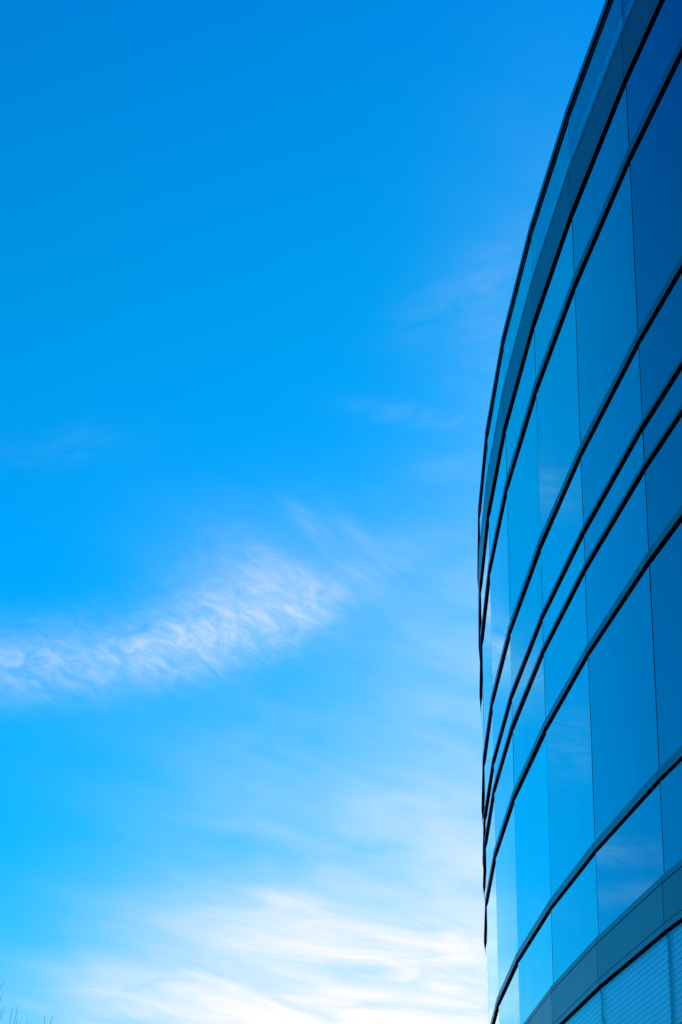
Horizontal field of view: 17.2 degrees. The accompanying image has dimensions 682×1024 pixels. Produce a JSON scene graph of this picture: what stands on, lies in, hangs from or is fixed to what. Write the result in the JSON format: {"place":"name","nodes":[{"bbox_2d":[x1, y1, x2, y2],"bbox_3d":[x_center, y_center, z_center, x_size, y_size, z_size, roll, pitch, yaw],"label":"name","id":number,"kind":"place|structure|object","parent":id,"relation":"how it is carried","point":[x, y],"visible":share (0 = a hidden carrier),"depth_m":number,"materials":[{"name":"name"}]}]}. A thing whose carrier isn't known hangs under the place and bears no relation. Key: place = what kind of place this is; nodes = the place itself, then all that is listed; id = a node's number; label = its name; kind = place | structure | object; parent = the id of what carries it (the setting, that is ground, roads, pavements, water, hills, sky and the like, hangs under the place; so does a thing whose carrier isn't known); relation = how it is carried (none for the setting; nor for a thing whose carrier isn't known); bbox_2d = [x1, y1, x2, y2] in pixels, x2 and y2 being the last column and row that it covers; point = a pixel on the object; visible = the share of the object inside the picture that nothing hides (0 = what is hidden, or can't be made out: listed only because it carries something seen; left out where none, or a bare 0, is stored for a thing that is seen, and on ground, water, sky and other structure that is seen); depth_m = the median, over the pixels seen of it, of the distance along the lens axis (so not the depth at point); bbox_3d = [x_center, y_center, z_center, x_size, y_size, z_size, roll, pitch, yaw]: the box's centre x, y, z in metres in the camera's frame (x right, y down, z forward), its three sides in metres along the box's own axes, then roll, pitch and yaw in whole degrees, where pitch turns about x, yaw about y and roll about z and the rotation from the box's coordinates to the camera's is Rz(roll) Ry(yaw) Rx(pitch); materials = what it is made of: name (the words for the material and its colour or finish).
{"place":"outdoors","nodes":[
{"label":"outdoors","id":0,"kind":"place"},
{"bbox_2d":[0,981,52,1023],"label":"bare tree","id":1,"kind":"object","parent":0,"point":[16,1012],"visible":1,"depth_m":48.85,"materials":[{"name":"plant"}]},
{"bbox_2d":[0,0,605,1023],"label":"sky","id":2,"kind":"structure","parent":0,"point":[260,260],"materials":[{"name":"blue"}]},
{"bbox_2d":[477,0,681,1023],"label":"glass office building","id":3,"kind":"structure","parent":0,"point":[579,563],"depth_m":20.50,"materials":[{"name":"glass"}]},
{"bbox_2d":[481,654,483,757],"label":"window","id":4,"kind":"structure","parent":3,"relation":"in","point":[482,712],"depth_m":32.46,"materials":[{"name":"blue glass"}]},
{"bbox_2d":[480,446,487,533],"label":"window","id":5,"kind":"structure","parent":3,"relation":"in","point":[486,457],"depth_m":31.05,"materials":[{"name":"blue glass"}]},
{"bbox_2d":[483,769,484,816],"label":"window","id":6,"kind":"structure","parent":3,"relation":"in","point":[484,769],"depth_m":31.40,"materials":[{"name":"blue glass"}]},
{"bbox_2d":[481,515,489,613],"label":"window","id":7,"kind":"structure","parent":3,"relation":"in","point":[487,545],"depth_m":30.48,"materials":[{"name":"blue glass"}]},
{"bbox_2d":[484,852,486,897],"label":"window","id":8,"kind":"structure","parent":3,"relation":"in","point":[485,882],"depth_m":31.48,"materials":[{"name":"blue glass"}]},
{"bbox_2d":[482,575,491,741],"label":"window","id":9,"kind":"structure","parent":3,"relation":"in","point":[486,638],"depth_m":29.98,"materials":[{"name":"blue glass"}]},
{"bbox_2d":[485,911,488,1023],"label":"window","id":10,"kind":"structure","parent":3,"relation":"in","point":[486,940],"depth_m":31.12,"materials":[{"name":"blue glass"}]},
{"bbox_2d":[484,703,493,800],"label":"window","id":11,"kind":"structure","parent":3,"relation":"in","point":[489,748],"depth_m":29.43,"materials":[{"name":"blue glass"}]},
{"bbox_2d":[485,763,493,824],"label":"window","id":12,"kind":"structure","parent":3,"relation":"in","point":[492,777],"depth_m":29.16,"materials":[{"name":"blue glass"}]},
{"bbox_2d":[486,796,494,884],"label":"window","id":13,"kind":"structure","parent":3,"relation":"in","point":[490,841],"depth_m":29.19,"materials":[{"name":"blue glass"}]},
{"bbox_2d":[487,856,498,1023],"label":"window","id":14,"kind":"structure","parent":3,"relation":"in","point":[492,896],"depth_m":28.66,"materials":[{"name":"blue glass"}]},
{"bbox_2d":[487,351,503,464],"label":"window","id":15,"kind":"structure","parent":3,"relation":"in","point":[500,382],"depth_m":28.33,"materials":[{"name":"blue glass"}]},
{"bbox_2d":[494,1005,498,1023],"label":"window","id":16,"kind":"structure","parent":3,"relation":"in","point":[496,1021],"depth_m":27.41,"materials":[{"name":"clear glass"}]},
{"bbox_2d":[489,427,506,552],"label":"window","id":17,"kind":"structure","parent":3,"relation":"in","point":[501,474],"depth_m":27.90,"materials":[{"name":"blue glass"}]},
{"bbox_2d":[490,491,509,689],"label":"window","id":18,"kind":"structure","parent":3,"relation":"in","point":[499,569],"depth_m":27.47,"materials":[{"name":"blue glass"}]},
{"bbox_2d":[493,635,511,749],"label":"window","id":19,"kind":"structure","parent":3,"relation":"in","point":[504,685],"depth_m":26.97,"materials":[{"name":"blue glass"}]},
{"bbox_2d":[494,697,511,780],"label":"window","id":20,"kind":"structure","parent":3,"relation":"in","point":[508,720],"depth_m":26.74,"materials":[{"name":"blue glass"}]},
{"bbox_2d":[494,728,513,843],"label":"window","id":21,"kind":"structure","parent":3,"relation":"in","point":[504,787],"depth_m":26.54,"materials":[{"name":"blue glass"}]},
{"bbox_2d":[496,801,517,992],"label":"window","id":22,"kind":"structure","parent":3,"relation":"in","point":[507,938],"depth_m":26.06,"materials":[{"name":"blue glass"}]},
{"bbox_2d":[499,963,519,1023],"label":"window","id":23,"kind":"structure","parent":3,"relation":"in","point":[509,1002],"depth_m":25.33,"materials":[{"name":"blue glass"}]},
{"bbox_2d":[504,238,532,380],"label":"window","id":24,"kind":"structure","parent":3,"relation":"in","point":[527,274],"depth_m":25.84,"materials":[{"name":"blue glass"}]},
{"bbox_2d":[506,325,535,472],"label":"window","id":25,"kind":"structure","parent":3,"relation":"in","point":[527,377],"depth_m":25.38,"materials":[{"name":"blue glass"}]},
{"bbox_2d":[507,393,539,618],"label":"window","id":26,"kind":"structure","parent":3,"relation":"in","point":[523,505],"depth_m":24.91,"materials":[{"name":"blue glass"}]},
{"bbox_2d":[510,547,542,685],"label":"window","id":27,"kind":"structure","parent":3,"relation":"in","point":[531,605],"depth_m":24.42,"materials":[{"name":"blue glass"}]},
{"bbox_2d":[512,618,543,719],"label":"window","id":28,"kind":"structure","parent":3,"relation":"in","point":[537,644],"depth_m":24.23,"materials":[{"name":"blue glass"}]},
{"bbox_2d":[513,652,545,786],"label":"window","id":29,"kind":"structure","parent":3,"relation":"in","point":[531,717],"depth_m":23.98,"materials":[{"name":"blue glass"}]},
{"bbox_2d":[514,731,550,949],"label":"window","id":30,"kind":"structure","parent":3,"relation":"in","point":[532,844],"depth_m":23.50,"materials":[{"name":"blue glass"}]},
{"bbox_2d":[518,910,553,1023],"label":"window","id":31,"kind":"structure","parent":3,"relation":"in","point":[535,965],"depth_m":23.00,"materials":[{"name":"blue glass"}]},
{"bbox_2d":[532,122,569,272],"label":"window","id":32,"kind":"structure","parent":3,"relation":"in","point":[562,162],"depth_m":23.46,"materials":[{"name":"blue glass"}]},
{"bbox_2d":[534,215,573,375],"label":"window","id":33,"kind":"structure","parent":3,"relation":"in","point":[562,274],"depth_m":23.02,"materials":[{"name":"blue glass"}]},
{"bbox_2d":[536,287,580,534],"bbox_3d":[2.175,-0.944,22.621,0.018,1.704,2.377,2,-22,-4],"label":"window","id":34,"kind":"structure","parent":3,"relation":"in","point":[557,392],"depth_m":22.53,"materials":[{"name":"blue glass"}]},
{"bbox_2d":[541,456,583,606],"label":"window","id":35,"kind":"structure","parent":3,"relation":"in","point":[567,522],"depth_m":22.05,"materials":[{"name":"blue glass"}]},
{"bbox_2d":[543,533,584,642],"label":"window","id":36,"kind":"structure","parent":3,"relation":"in","point":[577,560],"depth_m":21.85,"materials":[{"name":"blue glass"}]},
{"bbox_2d":[544,571,587,716],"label":"window","id":37,"kind":"structure","parent":3,"relation":"in","point":[569,639],"depth_m":21.62,"materials":[{"name":"blue glass"}]},
{"bbox_2d":[546,656,594,896],"bbox_3d":[2.154,2.545,21.221,0.016,1.740,2.377,2,-22,-4],"label":"window","id":38,"kind":"structure","parent":3,"relation":"in","point":[568,734],"depth_m":21.13,"materials":[{"name":"blue glass"}]},
{"bbox_2d":[551,852,598,982],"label":"window","id":39,"kind":"structure","parent":3,"relation":"in","point":[574,915],"depth_m":20.64,"materials":[{"name":"blue glass"}]},
{"bbox_2d":[568,988,606,1023],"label":"window","id":40,"kind":"structure","parent":3,"relation":"in","point":[593,1010],"depth_m":19.87,"materials":[{"name":"blue glass"}]},
{"bbox_2d":[569,0,622,161],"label":"window","id":41,"kind":"structure","parent":3,"relation":"in","point":[613,25],"depth_m":21.27,"materials":[{"name":"blue glass"}]},
{"bbox_2d":[572,81,628,270],"bbox_3d":[2.398,-3.037,20.883,0.016,0.719,2.379,2,-22,-5],"label":"window","id":42,"kind":"structure","parent":3,"relation":"in","point":[614,144],"depth_m":20.79,"materials":[{"name":"blue glass"}]},
{"bbox_2d":[575,160,637,441],"bbox_3d":[2.390,-1.834,20.400,0.017,1.704,2.379,3,-22,-5],"label":"window","id":43,"kind":"structure","parent":3,"relation":"in","point":[605,287],"depth_m":20.30,"materials":[{"name":"blue glass"}]},
{"bbox_2d":[581,344,641,522],"bbox_3d":[2.383,-0.634,19.919,0.017,0.737,2.379,3,-22,-5],"label":"window","id":44,"kind":"structure","parent":3,"relation":"in","point":[621,416],"depth_m":19.83,"materials":[{"name":"blue glass"}]},
{"bbox_2d":[584,428,643,560],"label":"window","id":45,"kind":"structure","parent":3,"relation":"in","point":[634,459],"depth_m":19.61,"materials":[{"name":"blue glass"}]},
{"bbox_2d":[585,469,648,642],"bbox_3d":[2.377,0.436,19.490,0.017,0.748,2.379,3,-22,-5],"label":"window","id":46,"kind":"structure","parent":3,"relation":"in","point":[625,544],"depth_m":19.39,"materials":[{"name":"blue glass"}]},
{"bbox_2d":[588,563,658,839],"bbox_3d":[2.369,1.655,19.001,0.016,1.740,2.379,3,-22,-5],"label":"window","id":47,"kind":"structure","parent":3,"relation":"in","point":[624,730],"depth_m":18.90,"materials":[{"name":"blue glass"}]},
{"bbox_2d":[622,0,630,11],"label":"window","id":48,"kind":"structure","parent":3,"relation":"in","point":[623,1],"depth_m":19.97,"materials":[{"name":"blue glass"}]},
{"bbox_2d":[596,781,663,933],"bbox_3d":[2.362,2.882,18.508,0.016,0.751,2.379,3,-22,-5],"label":"window","id":49,"kind":"structure","parent":3,"relation":"in","point":[631,859],"depth_m":18.40,"materials":[{"name":"blue glass"}]},
{"bbox_2d":[605,933,676,1023],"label":"window","id":50,"kind":"structure","parent":3,"relation":"in","point":[662,1020],"depth_m":17.89,"materials":[{"name":"blue glass"}]},
{"bbox_2d":[626,0,681,144],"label":"window","id":51,"kind":"structure","parent":3,"relation":"in","point":[664,35],"depth_m":18.99,"materials":[{"name":"blue glass"}]},
{"bbox_2d":[630,54,681,329],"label":"window","id":52,"kind":"structure","parent":3,"relation":"in","point":[656,159],"depth_m":18.55,"materials":[{"name":"blue glass"}]},
{"bbox_2d":[639,269,681,416],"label":"window","id":53,"kind":"structure","parent":3,"relation":"in","point":[660,346],"depth_m":18.19,"materials":[{"name":"blue glass"}]},
{"bbox_2d":[643,367,681,458],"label":"window","id":54,"kind":"structure","parent":3,"relation":"in","point":[671,400],"depth_m":18.03,"materials":[{"name":"blue glass"}]},
{"bbox_2d":[645,413,681,548],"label":"window","id":55,"kind":"structure","parent":3,"relation":"in","point":[663,472],"depth_m":17.87,"materials":[{"name":"blue glass"}]},
{"bbox_2d":[650,519,681,766],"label":"window","id":56,"kind":"structure","parent":3,"relation":"in","point":[666,565],"depth_m":17.50,"materials":[{"name":"blue glass"}]},
{"bbox_2d":[660,759,681,872],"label":"window","id":57,"kind":"structure","parent":3,"relation":"in","point":[671,783],"depth_m":17.13,"materials":[{"name":"blue glass"}]},
{"bbox_2d":[672,926,681,1023],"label":"window","id":58,"kind":"structure","parent":3,"relation":"in","point":[678,937],"depth_m":16.88,"materials":[{"name":"blue glass"}]}
]}

